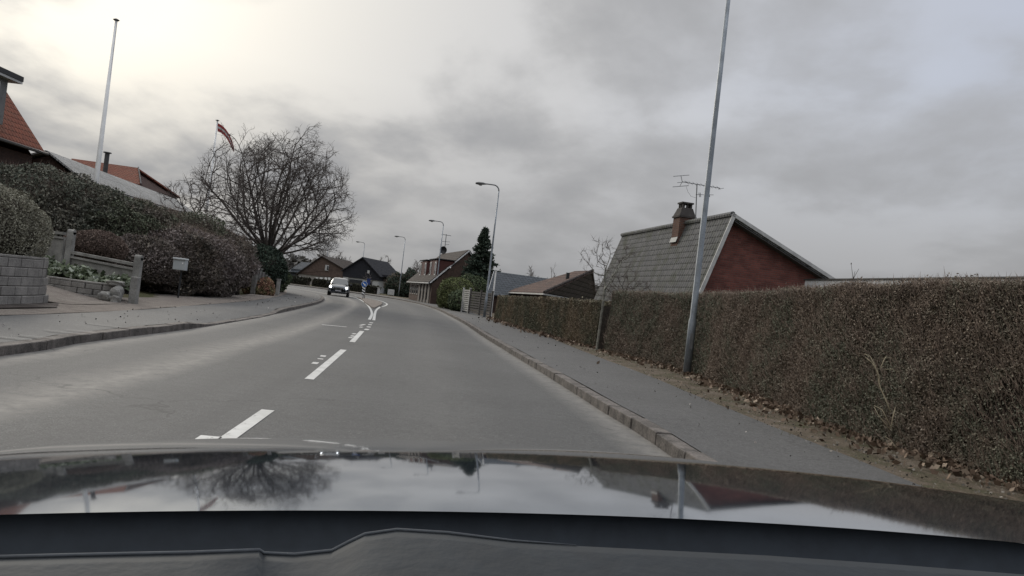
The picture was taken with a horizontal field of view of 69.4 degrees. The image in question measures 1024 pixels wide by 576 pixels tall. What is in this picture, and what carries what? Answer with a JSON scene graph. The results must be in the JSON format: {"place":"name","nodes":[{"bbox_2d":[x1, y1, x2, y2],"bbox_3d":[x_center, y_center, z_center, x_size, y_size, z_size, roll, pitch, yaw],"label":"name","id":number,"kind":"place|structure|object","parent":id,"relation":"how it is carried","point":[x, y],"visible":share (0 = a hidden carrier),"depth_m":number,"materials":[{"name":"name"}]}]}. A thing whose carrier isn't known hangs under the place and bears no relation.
{"place":"outdoors","nodes":[
{"label":"outdoors","id":0,"kind":"place"},
{"bbox_2d":[46,285,127,303],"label":"driveway","id":1,"kind":"structure","parent":0,"point":[57,295],"depth_m":17.35,"materials":[{"name":"grey concrete"}]},
{"bbox_2d":[97,291,110,300],"bbox_3d":[-9.988,0.209,18.139,0.336,0.270,0.233,7,-1,0],"label":"boulder","id":2,"kind":"object","parent":1,"relation":"on","point":[103,295],"visible":0.89,"depth_m":18.05,"materials":[{"name":"stone"}]},
{"bbox_2d":[49,274,129,287],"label":"planter soil","id":3,"kind":"structure","parent":0,"point":[63,276],"depth_m":19.43,"materials":[{"name":"brown soil"}]},
{"bbox_2d":[45,255,131,290],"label":"leafy ground cover","id":4,"kind":"object","parent":3,"relation":"on","point":[77,271],"visible":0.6,"depth_m":19.10,"materials":[{"name":"green plant"}]},
{"bbox_2d":[0,290,286,314],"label":"forecourt","id":5,"kind":"structure","parent":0,"point":[164,300],"depth_m":18.87,"materials":[{"name":"grey concrete"}]},
{"bbox_2d":[0,303,58,307],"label":"gravel patch","id":6,"kind":"object","parent":5,"relation":"on","point":[29,305],"visible":1,"depth_m":14.04,"materials":[{"name":"grey gravel"}]},
{"bbox_2d":[109,295,120,302],"bbox_3d":[-9.714,0.296,18.076,0.263,0.236,0.228,7,-1,0],"label":"boulder","id":7,"kind":"object","parent":5,"relation":"on","point":[116,299],"visible":0.72,"depth_m":18.00,"materials":[{"name":"stone"}]},
{"bbox_2d":[110,285,123,300],"bbox_3d":[-9.767,0.157,18.283,0.262,0.475,0.349,7,-1,0],"label":"boulder","id":8,"kind":"object","parent":5,"relation":"on","point":[117,290],"visible":0.78,"depth_m":18.17,"materials":[{"name":"stone"}]},
{"bbox_2d":[128,277,140,303],"bbox_3d":[-9.491,0.071,18.583,0.180,0.700,0.180,7,-1,0],"label":"stub post","id":9,"kind":"object","parent":5,"relation":"on","point":[134,290],"visible":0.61,"depth_m":18.50,"materials":[{"name":"concrete"}]},
{"bbox_2d":[172,257,188,297],"bbox_3d":[-10.908,-0.286,24.184,0.430,1.396,0.305,7,-1,0],"label":"mailbox","id":10,"kind":"object","parent":5,"relation":"on","point":[180,264],"visible":0.95,"depth_m":24.09,"materials":[{"name":"white paint"}]},
{"bbox_2d":[250,265,275,293],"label":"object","id":11,"kind":"structure","parent":5,"relation":"on","point":[255,279],"depth_m":37.07,"materials":[{"name":"stone"}]},
{"bbox_2d":[275,279,281,295],"bbox_3d":[-12.604,-0.038,39.833,0.210,0.905,0.210,7,-1,0],"label":"gate post","id":12,"kind":"object","parent":5,"relation":"on","point":[278,287],"visible":1,"depth_m":39.75,"materials":[{"name":"concrete"}]},
{"bbox_2d":[0,288,320,342],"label":"footpath","id":13,"kind":"structure","parent":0,"point":[33,326],"depth_m":14.46,"materials":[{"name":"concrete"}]},
{"bbox_2d":[0,323,118,339],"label":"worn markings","id":14,"kind":"object","parent":13,"relation":"on","point":[62,331],"visible":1,"depth_m":10.44,"materials":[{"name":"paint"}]},
{"bbox_2d":[205,120,218,212],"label":"flagpole","id":15,"kind":"object","parent":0,"point":[211,169],"visible":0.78,"depth_m":65.09,"materials":[{"name":"white metal"}]},
{"bbox_2d":[218,123,233,151],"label":"pennant","id":16,"kind":"object","parent":15,"relation":"hanging from","point":[220,128],"visible":0.83,"depth_m":65.26,"materials":[{"name":"red fabric"}]},
{"bbox_2d":[0,285,670,456],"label":"road","id":17,"kind":"structure","parent":0,"point":[399,369],"depth_m":8.65,"materials":[{"name":"grey asphalt"}]},
{"bbox_2d":[0,291,323,355],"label":"kerb","id":18,"kind":"structure","parent":17,"relation":"on","point":[32,345],"depth_m":11.30,"materials":[{"name":"concrete"}]},
{"bbox_2d":[196,287,387,438],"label":"road markings","id":19,"kind":"object","parent":17,"relation":"on","point":[237,431],"visible":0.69,"depth_m":6.90,"materials":[{"name":"paint"}]},
{"bbox_2d":[327,277,351,296],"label":"oncoming car","id":20,"kind":"object","parent":17,"relation":"on","point":[337,285],"visible":0.99,"depth_m":62.20,"materials":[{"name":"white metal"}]},
{"bbox_2d":[357,297,381,308],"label":"traffic island","id":21,"kind":"structure","parent":17,"relation":"on","point":[372,303],"depth_m":51.69,"materials":[{"name":"grey concrete"}]},
{"bbox_2d":[361,278,369,298],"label":"traffic sign","id":22,"kind":"object","parent":21,"relation":"on","point":[364,284],"visible":0.97,"depth_m":61.41,"materials":[{"name":"blue metal"}]},
{"bbox_2d":[290,284,717,461],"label":"kerb","id":23,"kind":"structure","parent":17,"relation":"on","point":[666,441],"depth_m":9.48,"materials":[{"name":"concrete"}]},
{"bbox_2d":[0,438,1023,575],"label":"camera car","id":24,"kind":"object","parent":17,"relation":"on","point":[295,507],"visible":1,"depth_m":0.64,"materials":[{"name":"black paint"}]},
{"bbox_2d":[1,258,700,451],"bbox_3d":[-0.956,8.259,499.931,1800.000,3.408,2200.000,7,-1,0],"label":"ground","id":25,"kind":"structure","parent":0,"point":[142,293],"depth_m":22.70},
{"bbox_2d":[0,67,48,173],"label":"tiled house","id":26,"kind":"structure","parent":25,"relation":"on","point":[18,140],"depth_m":34.61,"materials":[{"name":"orange tile"}]},
{"bbox_2d":[0,254,48,303],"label":"retaining wall","id":27,"kind":"structure","parent":25,"relation":"on","point":[23,279],"depth_m":14.24,"materials":[{"name":"grey concrete"}]},
{"bbox_2d":[0,184,54,259],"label":"bush","id":28,"kind":"object","parent":27,"relation":"on","point":[21,231],"visible":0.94,"depth_m":14.61,"materials":[{"name":"green plant"}]},
{"bbox_2d":[0,160,146,257],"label":"bush","id":29,"kind":"object","parent":25,"relation":"on","point":[60,201],"visible":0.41,"depth_m":24.19,"materials":[{"name":"green plant"}]},
{"bbox_2d":[47,276,114,297],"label":"planter wall","id":30,"kind":"structure","parent":25,"relation":"on","point":[88,288],"depth_m":18.32,"materials":[{"name":"grey stone"}]},
{"bbox_2d":[106,280,125,286],"bbox_3d":[-9.868,-0.114,18.409,0.437,0.140,0.385,7,-1,0],"label":"boulder","id":31,"kind":"object","parent":30,"relation":"on","point":[115,283],"visible":0.98,"depth_m":18.26,"materials":[{"name":"stone"}]},
{"bbox_2d":[27,229,143,294],"bbox_3d":[-12.167,-0.833,20.471,5.244,1.566,0.265,6,-1,24],"label":"concrete fence","id":32,"kind":"object","parent":25,"relation":"on","point":[58,247],"visible":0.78,"depth_m":20.25,"materials":[{"name":"grey concrete"}]},
{"bbox_2d":[63,229,128,263],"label":"bush","id":33,"kind":"object","parent":25,"relation":"on","point":[101,243],"visible":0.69,"depth_m":21.81,"materials":[{"name":"plant"}]},
{"bbox_2d":[93,18,119,183],"bbox_3d":[-18.221,-8.018,33.106,0.272,8.182,0.286,7,-1,0],"label":"flagpole","id":34,"kind":"object","parent":25,"relation":"on","point":[100,148],"visible":0.82,"depth_m":33.05,"materials":[{"name":"white metal"}]},
{"bbox_2d":[31,150,198,219],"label":"garage wing","id":35,"kind":"structure","parent":25,"relation":"on","point":[62,163],"depth_m":42.47,"materials":[{"name":"grey"}]},
{"bbox_2d":[73,180,176,262],"bbox_3d":[-14.593,-2.104,26.749,5.312,3.670,4.840,7,-1,0],"label":"bush","id":36,"kind":"object","parent":25,"relation":"on","point":[154,216],"visible":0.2,"depth_m":25.64,"materials":[{"name":"green plant"}]},
{"bbox_2d":[71,159,179,198],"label":"tiled house","id":37,"kind":"structure","parent":25,"relation":"on","point":[135,175],"depth_m":59.63,"materials":[{"name":"orange tile"}]},
{"bbox_2d":[107,232,183,285],"bbox_3d":[-12.329,-1.019,24.869,2.664,1.814,2.136,7,-1,0],"label":"bush","id":38,"kind":"object","parent":25,"relation":"on","point":[158,259],"visible":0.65,"depth_m":24.37,"materials":[{"name":"plant"}]},
{"bbox_2d":[113,219,251,296],"bbox_3d":[-12.643,-1.192,28.131,4.679,3.066,6.164,7,-1,0],"label":"bush","id":39,"kind":"object","parent":25,"relation":"on","point":[214,269],"visible":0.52,"depth_m":26.95,"materials":[{"name":"plant"}]},
{"bbox_2d":[153,201,227,245],"bbox_3d":[-14.330,-1.917,30.228,5.534,3.437,6.108,7,-1,0],"label":"bush","id":40,"kind":"object","parent":25,"relation":"on","point":[207,222],"visible":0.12,"depth_m":30.10,"materials":[{"name":"green plant"}]},
{"bbox_2d":[156,173,237,223],"bbox_3d":[-14.632,-3.792,34.230,3.962,3.181,3.235,7,-1,0],"label":"bare shrub","id":41,"kind":"object","parent":25,"relation":"on","point":[181,203],"visible":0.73,"depth_m":34.12,"materials":[{"name":"brown plant"}]},
{"bbox_2d":[192,218,263,294],"bbox_3d":[-13.929,-1.342,32.616,4.849,3.983,7.593,7,-1,0],"label":"bush","id":42,"kind":"object","parent":25,"relation":"on","point":[248,248],"visible":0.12,"depth_m":33.85,"materials":[{"name":"plant"}]},
{"bbox_2d":[241,277,275,295],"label":"bush","id":43,"kind":"object","parent":25,"relation":"on","point":[264,286],"visible":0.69,"depth_m":37.53,"materials":[{"name":"brown plant"}]},
{"bbox_2d":[250,243,288,287],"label":"bush","id":44,"kind":"object","parent":25,"relation":"on","point":[274,266],"visible":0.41,"depth_m":42.09,"materials":[{"name":"green plant"}]},
{"bbox_2d":[181,122,359,258],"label":"bare tree","id":45,"kind":"object","parent":25,"relation":"on","point":[242,187],"visible":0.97,"depth_m":44.71,"materials":[{"name":"brown plant"}]},
{"bbox_2d":[280,272,292,291],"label":"bush","id":46,"kind":"object","parent":25,"relation":"on","point":[285,284],"visible":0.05,"depth_m":47.94,"materials":[{"name":"green plant"}]},
{"bbox_2d":[289,262,310,275],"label":"building","id":47,"kind":"structure","parent":25,"relation":"on","point":[297,268],"depth_m":142.09,"materials":[{"name":"stone"}]},
{"bbox_2d":[295,256,351,284],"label":"brown house","id":48,"kind":"structure","parent":25,"relation":"on","point":[325,267],"depth_m":128.01,"materials":[{"name":"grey brick"}]},
{"bbox_2d":[315,250,344,259],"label":"bare tree","id":49,"kind":"object","parent":25,"relation":"on","point":[339,255],"visible":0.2,"depth_m":165.41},
{"bbox_2d":[312,278,381,293],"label":"hedge","id":50,"kind":"object","parent":25,"relation":"on","point":[356,287],"visible":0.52,"depth_m":96.99,"materials":[{"name":"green plant"}]},
{"bbox_2d":[341,257,395,293],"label":"black house","id":51,"kind":"structure","parent":25,"relation":"on","point":[379,271],"depth_m":118.03,"materials":[{"name":"tile"}]},
{"bbox_2d":[349,279,362,283],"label":"window","id":52,"kind":"structure","parent":51,"relation":"in","point":[350,280],"depth_m":117.92,"materials":[{"name":"glass"}]},
{"bbox_2d":[387,289,393,295],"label":"utility box","id":53,"kind":"object","parent":25,"relation":"on","point":[390,291],"visible":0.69,"depth_m":96.24,"materials":[{"name":"grey metal"}]},
{"bbox_2d":[382,271,404,296],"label":"bush","id":54,"kind":"object","parent":25,"relation":"on","point":[392,282],"visible":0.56,"depth_m":104.27,"materials":[{"name":"green plant"}]},
{"bbox_2d":[395,236,404,296],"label":"street lamp","id":55,"kind":"object","parent":25,"relation":"on","point":[401,268],"visible":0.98,"depth_m":99.87,"materials":[{"name":"grey metal"}]},
{"bbox_2d":[398,267,416,296],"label":"bush","id":56,"kind":"object","parent":25,"relation":"on","point":[404,284],"visible":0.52,"depth_m":98.77,"materials":[{"name":"green plant"}]},
{"bbox_2d":[286,253,599,292],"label":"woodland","id":57,"kind":"object","parent":25,"relation":"on","point":[294,261],"depth_m":276.16,"materials":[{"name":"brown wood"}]},
{"bbox_2d":[407,250,489,304],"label":"dormer house","id":58,"kind":"structure","parent":25,"relation":"on","point":[424,283],"depth_m":74.37,"materials":[{"name":"brown tile"}]},
{"bbox_2d":[441,234,450,253],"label":"roof aerial","id":59,"kind":"object","parent":58,"relation":"attached to","point":[443,249],"visible":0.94,"depth_m":87.56,"materials":[{"name":"grey metal"}]},
{"bbox_2d":[460,227,501,310],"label":"conifer","id":60,"kind":"object","parent":25,"relation":"on","point":[478,261],"visible":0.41,"depth_m":70.71,"materials":[{"name":"green plant"}]},
{"bbox_2d":[488,271,554,312],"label":"outbuilding","id":61,"kind":"structure","parent":25,"relation":"on","point":[505,283],"depth_m":62.59,"materials":[{"name":"stone"}]},
{"bbox_2d":[526,266,541,277],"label":"bare tree","id":62,"kind":"object","parent":25,"relation":"on","point":[530,271],"visible":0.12,"depth_m":120.76,"materials":[{"name":"plant"}]},
{"bbox_2d":[508,269,595,299],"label":"bungalow","id":63,"kind":"object","parent":25,"relation":"on","point":[574,284],"visible":0.38,"depth_m":53.42,"materials":[{"name":"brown tile"}]},
{"bbox_2d":[494,294,610,348],"bbox_3d":[1.064,1.083,33.392,1.396,1.712,21.690,7,-1,-9],"label":"hedge","id":64,"kind":"object","parent":25,"relation":"on","point":[575,319],"visible":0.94,"depth_m":26.98,"materials":[{"name":"brown plant"}]},
{"bbox_2d":[585,268,651,300],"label":"bare shrub","id":65,"kind":"object","parent":25,"relation":"on","point":[631,288],"visible":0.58,"depth_m":27.61,"materials":[{"name":"brown plant"}]},
{"bbox_2d":[594,201,835,301],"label":"brick house","id":66,"kind":"structure","parent":25,"relation":"on","point":[739,253],"depth_m":26.93,"materials":[{"name":"grey tile"}]},
{"bbox_2d":[673,175,722,224],"bbox_3d":[7.226,-3.426,28.947,2.025,1.945,0.646,7,-1,0],"label":"roof aerial","id":67,"kind":"object","parent":66,"relation":"on","point":[700,194],"visible":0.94,"depth_m":28.95,"materials":[{"name":"grey metal"}]},
{"bbox_2d":[602,270,1023,486],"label":"hedge","id":68,"kind":"object","parent":25,"relation":"on","point":[954,386],"visible":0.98,"depth_m":8.98,"materials":[{"name":"brown plant"}]},
{"bbox_2d":[865,354,898,447],"bbox_3d":[3.718,1.134,7.467,0.366,0.908,0.129,7,-1,0],"label":"dead branch","id":69,"kind":"object","parent":68,"relation":"in","point":[883,394],"visible":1,"depth_m":7.44,"materials":[{"name":"wood"}]},
{"bbox_2d":[803,276,1023,287],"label":"flat roof building","id":70,"kind":"structure","parent":25,"relation":"on","point":[825,281],"depth_m":20.86,"materials":[{"name":"plastic"}]},
{"bbox_2d":[412,261,419,272],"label":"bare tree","id":71,"kind":"object","parent":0,"point":[417,266],"visible":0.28,"depth_m":129.49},
{"bbox_2d":[460,288,471,312],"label":"slat gate","id":72,"kind":"structure","parent":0,"point":[463,306],"depth_m":51.15,"materials":[{"name":"grey wood"}]},
{"bbox_2d":[0,0,1023,285],"label":"sky","id":73,"kind":"structure","parent":0,"point":[884,138],"materials":[{"name":"grey"}]},
{"bbox_2d":[290,283,1023,501],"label":"verge","id":74,"kind":"structure","parent":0,"point":[929,481],"depth_m":8.48,"materials":[{"name":"green plant"}]},
{"bbox_2d":[291,275,311,285],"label":"hedge","id":75,"kind":"object","parent":74,"relation":"on","point":[301,280],"visible":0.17,"depth_m":103.03,"materials":[{"name":"green plant"}]},
{"bbox_2d":[436,277,474,308],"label":"bush","id":76,"kind":"object","parent":74,"relation":"on","point":[447,287],"visible":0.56,"depth_m":56.33,"materials":[{"name":"green plant"}]},
{"bbox_2d":[447,289,471,310],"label":"bush","id":77,"kind":"object","parent":74,"relation":"on","point":[454,301],"visible":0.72,"depth_m":52.58,"materials":[{"name":"green plant"}]},
{"bbox_2d":[458,273,489,309],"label":"bush","id":78,"kind":"object","parent":74,"relation":"on","point":[478,284],"visible":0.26,"depth_m":65.89,"materials":[{"name":"green plant"}]},
{"bbox_2d":[491,271,496,315],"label":"white post","id":79,"kind":"object","parent":74,"relation":"on","point":[494,287],"visible":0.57,"depth_m":46.97,"materials":[{"name":"paint"}]},
{"bbox_2d":[577,236,639,349],"bbox_3d":[2.772,0.119,22.395,1.915,3.598,1.699,7,-1,0],"label":"bare tree","id":80,"kind":"object","parent":74,"relation":"on","point":[603,301],"visible":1,"depth_m":22.11,"materials":[{"name":"brown plant"}]},
{"bbox_2d":[683,0,729,371],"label":"street lamp","id":81,"kind":"object","parent":74,"relation":"on","point":[689,349],"visible":0.88,"depth_m":16.30,"materials":[{"name":"grey metal"}]},
{"bbox_2d":[474,313,1021,501],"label":"pebbles","id":82,"kind":"object","parent":74,"relation":"on","point":[913,469],"visible":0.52,"depth_m":8.28,"materials":[{"name":"gravel"}]},
{"bbox_2d":[478,317,1023,498],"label":"leaf litter","id":83,"kind":"object","parent":74,"relation":"on","point":[770,405],"visible":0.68,"depth_m":9.32,"materials":[{"name":"brown plant"}]},
{"bbox_2d":[294,284,1023,543],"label":"footpath","id":84,"kind":"structure","parent":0,"point":[718,433],"depth_m":9.23,"materials":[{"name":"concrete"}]},
{"bbox_2d":[429,220,443,279],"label":"street lamp","id":85,"kind":"object","parent":84,"relation":"on","point":[440,246],"visible":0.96,"depth_m":72.02,"materials":[{"name":"grey metal"}]},
{"bbox_2d":[468,289,493,316],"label":"slat fence","id":86,"kind":"object","parent":84,"relation":"on","point":[481,297],"visible":0.97,"depth_m":47.54,"materials":[{"name":"grey wood"}]},
{"bbox_2d":[475,182,498,316],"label":"street lamp","id":87,"kind":"object","parent":84,"relation":"on","point":[487,288],"visible":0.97,"depth_m":44.79,"materials":[{"name":"grey metal"}]}
]}

